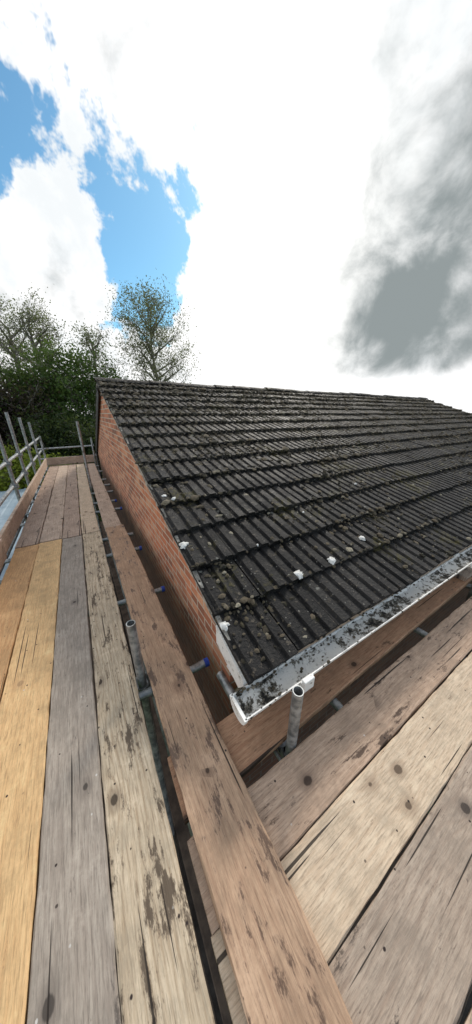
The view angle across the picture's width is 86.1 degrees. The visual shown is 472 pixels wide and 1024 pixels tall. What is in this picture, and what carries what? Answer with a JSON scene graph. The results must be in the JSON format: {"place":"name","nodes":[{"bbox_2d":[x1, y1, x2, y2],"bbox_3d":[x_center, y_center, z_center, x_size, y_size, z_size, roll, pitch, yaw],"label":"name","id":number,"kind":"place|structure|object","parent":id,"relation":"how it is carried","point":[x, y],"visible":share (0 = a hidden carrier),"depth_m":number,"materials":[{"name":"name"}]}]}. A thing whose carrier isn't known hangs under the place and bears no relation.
{"place":"outdoors","nodes":[
{"label":"outdoors","id":0,"kind":"place"},
{"bbox_2d":[0,488,38,579],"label":"garage","id":1,"kind":"structure","parent":0,"point":[8,505],"depth_m":9.20,"materials":[{"name":"grey brick"}]},
{"bbox_2d":[81,528,110,875],"bbox_3d":[-2.555,2.053,4.285,0.237,0.041,10.204,-12,24,-29],"label":"scaffold board","id":2,"kind":"object","parent":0,"point":[93,672],"visible":0.04,"depth_m":3.90,"materials":[{"name":"wood"}]},
{"bbox_2d":[50,560,222,1023],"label":"garden path","id":3,"kind":"structure","parent":0,"point":[206,967],"depth_m":3.17,"materials":[{"name":"soil"}]},
{"bbox_2d":[0,436,27,521],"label":"scaffold pole","id":4,"kind":"object","parent":3,"relation":"on","point":[9,469],"depth_m":3.82,"materials":[{"name":"metal"}]},
{"bbox_2d":[9,483,19,488],"bbox_3d":[-3.414,-0.400,3.884,0.116,0.092,0.097,-12,24,-29],"label":"scaffold coupler","id":5,"kind":"object","parent":4,"relation":"attached to","point":[16,486],"visible":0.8,"depth_m":3.88,"materials":[{"name":"metal"}]},
{"bbox_2d":[0,437,38,469],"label":"guard rail","id":6,"kind":"object","parent":4,"relation":"attached to","point":[4,464],"visible":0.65,"depth_m":4.37,"materials":[{"name":"metal"}]},
{"bbox_2d":[0,450,41,505],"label":"guard rail","id":7,"kind":"object","parent":4,"relation":"attached to","point":[8,492],"visible":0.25,"depth_m":4.09,"materials":[{"name":"metal"}]},
{"bbox_2d":[0,458,47,553],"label":"toe board","id":8,"kind":"object","parent":4,"relation":"attached to","point":[9,530],"visible":0.98,"depth_m":3.62,"materials":[{"name":"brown wood"}]},
{"bbox_2d":[0,469,47,574],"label":"scaffold ledger","id":9,"kind":"object","parent":4,"relation":"attached to","point":[14,539],"visible":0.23,"depth_m":3.49,"materials":[{"name":"metal"}]},
{"bbox_2d":[4,412,34,503],"bbox_3d":[-3.955,1.079,5.463,0.098,6.020,0.048,2,21,5],"label":"scaffold pole","id":10,"kind":"object","parent":3,"relation":"on","point":[16,444],"visible":0.45,"depth_m":4.56,"materials":[{"name":"metal"}]},
{"bbox_2d":[18,418,40,488],"bbox_3d":[-4.549,0.768,6.398,0.098,5.920,0.048,2,21,5],"label":"scaffold pole","id":11,"kind":"object","parent":3,"relation":"on","point":[26,442],"visible":0.38,"depth_m":5.51,"materials":[{"name":"metal"}]},
{"bbox_2d":[27,422,44,475],"bbox_3d":[-5.169,0.451,7.377,0.098,5.800,0.048,2,21,5],"label":"scaffold pole","id":12,"kind":"object","parent":3,"relation":"on","point":[33,439],"visible":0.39,"depth_m":6.48,"materials":[{"name":"metal"}]},
{"bbox_2d":[38,436,63,525],"bbox_3d":[-5.686,0.312,8.285,0.048,5.400,0.048,-12,24,-29],"label":"scaffold pole","id":13,"kind":"object","parent":3,"relation":"on","point":[42,447],"visible":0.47,"depth_m":7.43,"materials":[{"name":"metal"}]},
{"bbox_2d":[37,445,93,449],"bbox_3d":[-5.207,-1.986,7.763,1.501,0.068,0.048,-12,24,-29],"label":"guard rail","id":14,"kind":"object","parent":13,"relation":"attached to","point":[64,447],"visible":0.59,"depth_m":7.72,"materials":[{"name":"metal"}]},
{"bbox_2d":[76,421,112,580],"bbox_3d":[-3.107,0.953,6.006,0.058,5.860,0.048,-12,24,-29],"label":"scaffold pole","id":15,"kind":"object","parent":3,"relation":"on","point":[86,465],"visible":0.52,"depth_m":5.33,"materials":[{"name":"metal"}]},
{"bbox_2d":[90,437,98,472],"bbox_3d":[-4.582,0.116,8.924,0.048,5.300,0.048,-12,24,-29],"label":"scaffold pole","id":16,"kind":"object","parent":3,"relation":"on","point":[93,452],"visible":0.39,"depth_m":8.12,"materials":[{"name":"metal"}]},
{"bbox_2d":[126,620,183,879],"bbox_3d":[-0.566,2.904,2.257,0.048,4.950,0.048,-12,24,-29],"label":"scaffold pole","id":17,"kind":"object","parent":3,"relation":"on","point":[137,657],"visible":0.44,"depth_m":1.62,"materials":[{"name":"metal"}]},
{"bbox_2d":[136,671,148,691],"bbox_3d":[-0.590,1.056,1.552,0.097,0.092,0.116,-12,24,-29],"label":"scaffold coupler","id":18,"kind":"object","parent":17,"relation":"attached to","point":[145,687],"visible":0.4,"depth_m":1.53,"materials":[{"name":"metal"}]},
{"bbox_2d":[106,534,192,836],"bbox_3d":[-2.203,0.056,4.174,0.048,0.048,10.100,-12,24,-29],"label":"scaffold ledger","id":19,"kind":"object","parent":17,"relation":"attached to","point":[166,745],"depth_m":1.44,"materials":[{"name":"metal"}]},
{"bbox_2d":[4,532,133,563],"bbox_3d":[-2.014,0.431,3.076,1.450,0.048,0.048,-12,24,-29],"label":"scaffold transom","id":20,"kind":"object","parent":19,"relation":"on","point":[103,540],"visible":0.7,"depth_m":3.23,"materials":[{"name":"metal"}]},
{"bbox_2d":[0,546,141,584],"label":"scaffold transom","id":21,"kind":"object","parent":19,"relation":"on","point":[139,548],"visible":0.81,"depth_m":2.89,"materials":[{"name":"metal"}]},
{"bbox_2d":[20,507,121,526],"bbox_3d":[-2.593,0.074,3.991,1.473,0.053,0.053,-12,24,-29],"label":"scaffold transom","id":22,"kind":"object","parent":19,"relation":"on","point":[96,512],"visible":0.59,"depth_m":4.15,"materials":[{"name":"metal"}]},
{"bbox_2d":[25,499,116,515],"bbox_3d":[-2.860,-0.080,4.385,1.453,0.053,0.053,-12,24,-29],"label":"scaffold transom","id":23,"kind":"object","parent":19,"relation":"on","point":[94,503],"visible":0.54,"depth_m":4.55,"materials":[{"name":"metal"}]},
{"bbox_2d":[15,465,58,548],"bbox_3d":[-3.931,-0.472,5.240,0.238,0.042,5.688,-12,24,-29],"label":"scaffold board","id":24,"kind":"object","parent":23,"relation":"on","point":[31,532],"visible":0.91,"depth_m":3.88,"materials":[{"name":"brown wood"}]},
{"bbox_2d":[39,465,67,542],"bbox_3d":[-3.736,-0.517,5.361,0.235,0.042,5.667,-12,24,-29],"label":"scaffold board","id":25,"kind":"object","parent":23,"relation":"on","point":[52,530],"visible":0.95,"depth_m":4.04,"materials":[{"name":"brown wood"}]},
{"bbox_2d":[62,464,80,539],"bbox_3d":[-3.541,-0.557,5.459,0.214,0.042,5.686,-12,24,-29],"label":"scaffold board","id":26,"kind":"object","parent":23,"relation":"on","point":[72,526],"visible":0.99,"depth_m":4.13,"materials":[{"name":"brown wood"}]},
{"bbox_2d":[46,455,94,465],"bbox_3d":[-5.052,-1.597,7.763,1.222,0.229,0.040,-12,24,-29],"label":"toe board","id":27,"kind":"object","parent":26,"relation":"on","point":[65,460],"visible":0.93,"depth_m":7.71,"materials":[{"name":"brown wood"}]},
{"bbox_2d":[77,463,99,534],"bbox_3d":[-3.364,-0.600,5.576,0.210,0.041,5.655,-12,24,-29],"label":"scaffold board","id":28,"kind":"object","parent":23,"relation":"on","point":[89,523],"visible":0.99,"depth_m":4.27,"materials":[{"name":"brown wood"}]},
{"bbox_2d":[88,463,121,533],"bbox_3d":[-3.079,-0.622,5.630,0.225,0.041,5.651,-12,24,-29],"label":"scaffold board","id":29,"kind":"object","parent":23,"relation":"on","point":[109,517],"visible":0.81,"depth_m":4.46,"materials":[{"name":"brown wood"}]},
{"bbox_2d":[30,490,112,503],"bbox_3d":[-3.214,-0.299,4.947,1.470,0.048,0.048,-12,24,-29],"label":"scaffold transom","id":30,"kind":"object","parent":19,"relation":"on","point":[110,491],"visible":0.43,"depth_m":5.12,"materials":[{"name":"metal"}]},
{"bbox_2d":[88,586,164,616],"bbox_3d":[-1.299,0.851,1.998,1.478,0.053,0.053,-12,24,-29],"label":"scaffold transom","id":31,"kind":"object","parent":19,"relation":"on","point":[156,590],"visible":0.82,"depth_m":2.23,"materials":[{"name":"metal"}]},
{"bbox_2d":[97,657,209,719],"bbox_3d":[-0.829,1.123,1.299,1.508,0.053,0.053,-12,24,-29],"label":"scaffold transom","id":32,"kind":"object","parent":19,"relation":"on","point":[144,694],"visible":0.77,"depth_m":1.59,"materials":[{"name":"metal"}]},
{"bbox_2d":[0,544,38,701],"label":"scaffold board","id":33,"kind":"object","parent":32,"relation":"on","point":[14,585],"visible":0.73,"depth_m":2.13,"materials":[{"name":"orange wood"}]},
{"bbox_2d":[0,538,6,570],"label":"toe board","id":34,"kind":"object","parent":33,"relation":"on","point":[3,555],"visible":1,"depth_m":2.60,"materials":[{"name":"brown wood"}]},
{"bbox_2d":[0,539,62,1023],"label":"scaffold board","id":35,"kind":"object","parent":32,"relation":"on","point":[25,705],"visible":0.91,"depth_m":1.10,"materials":[{"name":"yellow wood"}]},
{"bbox_2d":[27,536,121,1023],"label":"scaffold board","id":36,"kind":"object","parent":32,"relation":"on","point":[73,976],"visible":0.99,"depth_m":0.89,"materials":[{"name":"grey wood"}]},
{"bbox_2d":[82,531,214,1023],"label":"scaffold board","id":37,"kind":"object","parent":32,"relation":"on","point":[161,978],"visible":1,"depth_m":0.89,"materials":[{"name":"brown wood"}]},
{"bbox_2d":[100,521,232,1023],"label":"scaffold board","id":38,"kind":"object","parent":32,"relation":"on","point":[182,832],"visible":0.29,"depth_m":2.17,"materials":[{"name":"brown wood"}]},
{"bbox_2d":[110,573,217,1023],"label":"scaffold board","id":39,"kind":"object","parent":17,"relation":"attached to","point":[211,1001],"visible":0.09,"depth_m":1.76,"materials":[{"name":"brown wood"}]},
{"bbox_2d":[0,0,471,413],"label":"sky","id":40,"kind":"structure","parent":0,"point":[298,173],"materials":[{"name":"white"}]},
{"bbox_2d":[97,391,471,787],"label":"walls","id":41,"kind":"structure","parent":0,"point":[181,599],"depth_m":2.61,"materials":[{"name":"red brick"}]},
{"bbox_2d":[95,453,102,481],"bbox_3d":[-4.737,0.201,9.421,0.067,4.741,0.067,-12,24,-29],"label":"downpipe","id":42,"kind":"object","parent":41,"relation":"attached to","point":[99,469],"visible":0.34,"depth_m":8.71,"materials":[{"name":"black plastic"}]},
{"bbox_2d":[216,671,234,699],"bbox_3d":[0.002,1.060,1.408,0.052,0.048,0.385,-12,24,-29],"label":"scaffold ledger","id":43,"kind":"object","parent":41,"relation":"attached to","point":[225,683],"visible":0.43,"depth_m":1.49,"materials":[{"name":"metal"}]},
{"bbox_3d":[2.474,-2.522,7.425,11.390,1.643,9.506,-12,24,-29],"label":"roof underlay","id":44,"kind":"object","parent":41,"relation":"on","visible":0},
{"bbox_2d":[95,381,471,684],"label":"roof tiles","id":45,"kind":"object","parent":44,"relation":"attached to","point":[328,596],"visible":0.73,"depth_m":2.37,"materials":[{"name":"tile"}]},
{"bbox_2d":[96,389,98,452],"bbox_3d":[-3.637,-2.112,6.595,0.008,1.763,4.693,-12,24,-29],"label":"dark bargeboard","id":46,"kind":"object","parent":45,"relation":"attached to","point":[97,398],"visible":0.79,"depth_m":5.43,"materials":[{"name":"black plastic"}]},
{"bbox_2d":[96,381,99,441],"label":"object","id":47,"kind":"object","parent":45,"relation":"attached to","point":[98,409],"visible":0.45,"depth_m":5.36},
{"bbox_2d":[97,383,238,666],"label":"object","id":48,"kind":"object","parent":45,"relation":"attached to","point":[196,575],"visible":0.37,"depth_m":1.66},
{"bbox_2d":[216,625,247,687],"bbox_3d":[-0.023,0.749,1.294,0.032,0.213,0.278,-12,24,-29],"label":"barge end","id":49,"kind":"object","parent":45,"relation":"attached to","point":[237,674],"visible":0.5,"depth_m":1.27,"materials":[{"name":"white plastic"}]},
{"bbox_2d":[94,377,427,398],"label":"ridge tiles","id":50,"kind":"object","parent":45,"relation":"on","point":[184,384],"visible":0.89,"depth_m":5.55,"materials":[{"name":"tile"}]},
{"bbox_2d":[161,483,365,630],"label":"mortar splats","id":51,"kind":"object","parent":45,"relation":"on","point":[297,573],"visible":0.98,"depth_m":1.69,"materials":[{"name":"white concrete"}]},
{"bbox_2d":[96,381,471,663],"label":"roof moss","id":52,"kind":"object","parent":45,"relation":"on","point":[244,599],"visible":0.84,"depth_m":3.76,"materials":[{"name":"plant"}]},
{"bbox_2d":[297,544,471,653],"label":"fascia","id":53,"kind":"structure","parent":44,"relation":"attached to","point":[357,615],"depth_m":1.65,"materials":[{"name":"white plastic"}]},
{"bbox_2d":[230,546,471,724],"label":"rain gutter","id":54,"kind":"object","parent":53,"relation":"attached to","point":[265,691],"visible":0.92,"depth_m":1.39,"materials":[{"name":"white plastic"}]},
{"bbox_2d":[328,779,449,965],"bbox_3d":[5.131,2.053,4.285,11.461,0.042,0.236,-12,24,-29],"label":"scaffold board","id":55,"kind":"object","parent":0,"point":[375,892],"visible":0.01,"depth_m":1.98,"materials":[{"name":"brown wood"}]},
{"bbox_2d":[457,983,471,1023],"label":"scaffold board","id":56,"kind":"object","parent":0,"point":[465,1003],"visible":0.11,"depth_m":1.58,"materials":[{"name":"brown wood"}]},
{"label":"ground","id":57,"kind":"structure","parent":0,"visible":0},
{"bbox_2d":[0,341,23,459],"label":"deciduous tree","id":58,"kind":"object","parent":57,"relation":"on","point":[8,386],"visible":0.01,"depth_m":14.90,"materials":[{"name":"green plant"}]},
{"bbox_2d":[0,443,38,490],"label":"leafy shrub","id":59,"kind":"object","parent":57,"relation":"on","point":[5,479],"visible":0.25,"depth_m":12.06,"materials":[{"name":"green plant"}]},
{"bbox_2d":[0,288,54,422],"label":"deciduous tree","id":60,"kind":"object","parent":57,"relation":"on","point":[11,336],"visible":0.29,"depth_m":18.17,"materials":[{"name":"green plant"}]},
{"bbox_2d":[0,361,61,488],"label":"deciduous tree","id":61,"kind":"object","parent":57,"relation":"on","point":[4,430],"visible":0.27,"depth_m":14.20,"materials":[{"name":"green plant"}]},
{"bbox_2d":[0,282,88,413],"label":"deciduous tree","id":62,"kind":"object","parent":57,"relation":"on","point":[45,332],"visible":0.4,"depth_m":17.72,"materials":[{"name":"green plant"}]},
{"bbox_2d":[0,347,90,447],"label":"deciduous tree","id":63,"kind":"object","parent":57,"relation":"on","point":[22,377],"visible":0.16,"depth_m":15.53,"materials":[{"name":"green plant"}]},
{"bbox_2d":[4,403,98,510],"bbox_3d":[-10.759,-2.645,14.690,6.048,6.785,5.330,-12,24,-29],"label":"leafy shrub","id":64,"kind":"object","parent":57,"relation":"on","point":[41,428],"visible":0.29,"depth_m":13.67,"materials":[{"name":"green plant"}]},
{"bbox_2d":[3,447,100,521],"bbox_3d":[-9.274,-0.883,13.043,4.155,4.998,3.816,-12,24,-29],"label":"leafy shrub","id":65,"kind":"object","parent":57,"relation":"on","point":[30,471],"visible":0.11,"depth_m":12.10,"materials":[{"name":"green plant"}]},
{"bbox_2d":[5,333,116,432],"bbox_3d":[-11.307,-6.088,17.559,7.060,10.593,8.341,-12,24,-29],"label":"deciduous tree","id":66,"kind":"object","parent":57,"relation":"on","point":[77,398],"visible":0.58,"depth_m":15.68,"materials":[{"name":"green plant"}]},
{"bbox_2d":[29,411,103,516],"bbox_3d":[-7.611,-2.568,15.350,5.474,6.812,5.328,4,22,10],"label":"leafy shrub","id":67,"kind":"object","parent":57,"relation":"on","point":[86,439],"visible":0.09,"depth_m":13.75,"materials":[{"name":"green plant"}]},
{"bbox_2d":[68,318,131,412],"bbox_3d":[-10.836,-8.879,21.582,4.751,12.874,5.602,-12,24,-29],"label":"deciduous tree","id":68,"kind":"object","parent":57,"relation":"on","point":[85,334],"visible":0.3,"depth_m":19.55,"materials":[{"name":"green plant"}]},
{"bbox_2d":[80,363,142,441],"bbox_3d":[-9.331,-6.524,20.293,7.368,9.578,6.498,-12,24,-29],"label":"deciduous tree","id":69,"kind":"object","parent":57,"relation":"on","point":[110,372],"visible":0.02,"depth_m":17.79,"materials":[{"name":"green plant"}]},
{"bbox_2d":[104,268,200,383],"bbox_3d":[-6.858,-11.367,22.941,8.489,16.518,8.974,-12,24,-29],"label":"deciduous tree","id":70,"kind":"object","parent":57,"relation":"on","point":[151,330],"visible":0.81,"depth_m":20.91,"materials":[{"name":"green plant"}]},
{"bbox_2d":[460,991,471,1023],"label":"flower bed","id":71,"kind":"object","parent":57,"relation":"on","point":[467,1008],"depth_m":2.73,"materials":[{"name":"soil"}]},
{"bbox_2d":[285,685,303,754],"bbox_3d":[0.264,3.043,1.963,0.048,4.903,0.048,-12,24,-29],"label":"scaffold pole","id":72,"kind":"object","parent":71,"relation":"on","point":[295,713],"visible":0.43,"depth_m":1.11,"materials":[{"name":"metal"}]},
{"bbox_2d":[274,741,286,760],"bbox_3d":[0.240,1.179,1.251,0.097,0.092,0.116,-12,24,-29],"label":"scaffold coupler","id":73,"kind":"object","parent":72,"relation":"attached to","point":[281,749],"visible":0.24,"depth_m":1.25,"materials":[{"name":"metal"}]},
{"bbox_2d":[300,650,471,840],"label":"scaffold board","id":74,"kind":"object","parent":72,"relation":"attached to","point":[467,655],"visible":0.01,"depth_m":3.42,"materials":[{"name":"brown wood"}]},
{"bbox_2d":[422,585,471,705],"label":"scaffold pole","id":75,"kind":"object","parent":71,"relation":"on","point":[469,595],"depth_m":2.33,"materials":[{"name":"metal"}]},
{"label":"scaffold pole","id":76,"kind":"object","parent":71,"relation":"on","visible":0},
{"bbox_3d":[5.577,0.600,2.779,11.600,0.048,0.048,-12,24,-29],"label":"horizontal scaffold bar","id":77,"kind":"object","parent":76,"relation":"attached to","visible":0},
{"bbox_2d":[330,697,433,813],"bbox_3d":[0.907,1.286,0.882,0.048,0.048,1.570,-12,24,-29],"label":"scaffold transom","id":78,"kind":"object","parent":77,"relation":"on","point":[336,704],"depth_m":1.40,"materials":[{"name":"metal"}]},
{"bbox_2d":[167,577,471,824],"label":"scaffold board","id":79,"kind":"object","parent":78,"relation":"on","point":[253,742],"visible":0.5,"depth_m":1.41,"materials":[{"name":"red wood"}]},
{"bbox_2d":[454,567,471,580],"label":"scaffold board","id":80,"kind":"object","parent":79,"relation":"on","point":[465,574],"visible":0.15,"depth_m":2.38,"materials":[{"name":"brown wood"}]},
{"bbox_2d":[187,597,471,935],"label":"scaffold board","id":81,"kind":"object","parent":78,"relation":"on","point":[298,791],"visible":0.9,"depth_m":1.19,"materials":[{"name":"brown wood"}]},
{"bbox_2d":[211,652,471,1023],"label":"scaffold board","id":82,"kind":"object","parent":78,"relation":"on","point":[338,860],"visible":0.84,"depth_m":0.96,"materials":[{"name":"brown wood"}]},
{"bbox_2d":[329,746,471,1023],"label":"scaffold board","id":83,"kind":"object","parent":78,"relation":"on","point":[403,955],"visible":0.93,"depth_m":0.76,"materials":[{"name":"brown wood"}]},
{"bbox_2d":[105,524,352,1023],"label":"scaffold board","id":84,"kind":"object","parent":83,"relation":"on","point":[281,970],"visible":0.97,"depth_m":0.87,"materials":[{"name":"brown wood"}]},
{"bbox_2d":[463,1006,471,1023],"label":"scaffold board","id":85,"kind":"object","parent":78,"relation":"on","point":[468,1019],"visible":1,"depth_m":0.65,"materials":[{"name":"brown wood"}]},
{"bbox_2d":[413,627,466,661],"bbox_3d":[1.721,1.103,1.350,0.048,0.048,1.590,-12,24,-29],"label":"scaffold transom","id":86,"kind":"object","parent":77,"relation":"on","point":[420,632],"depth_m":1.86,"materials":[{"name":"metal"}]}
]}

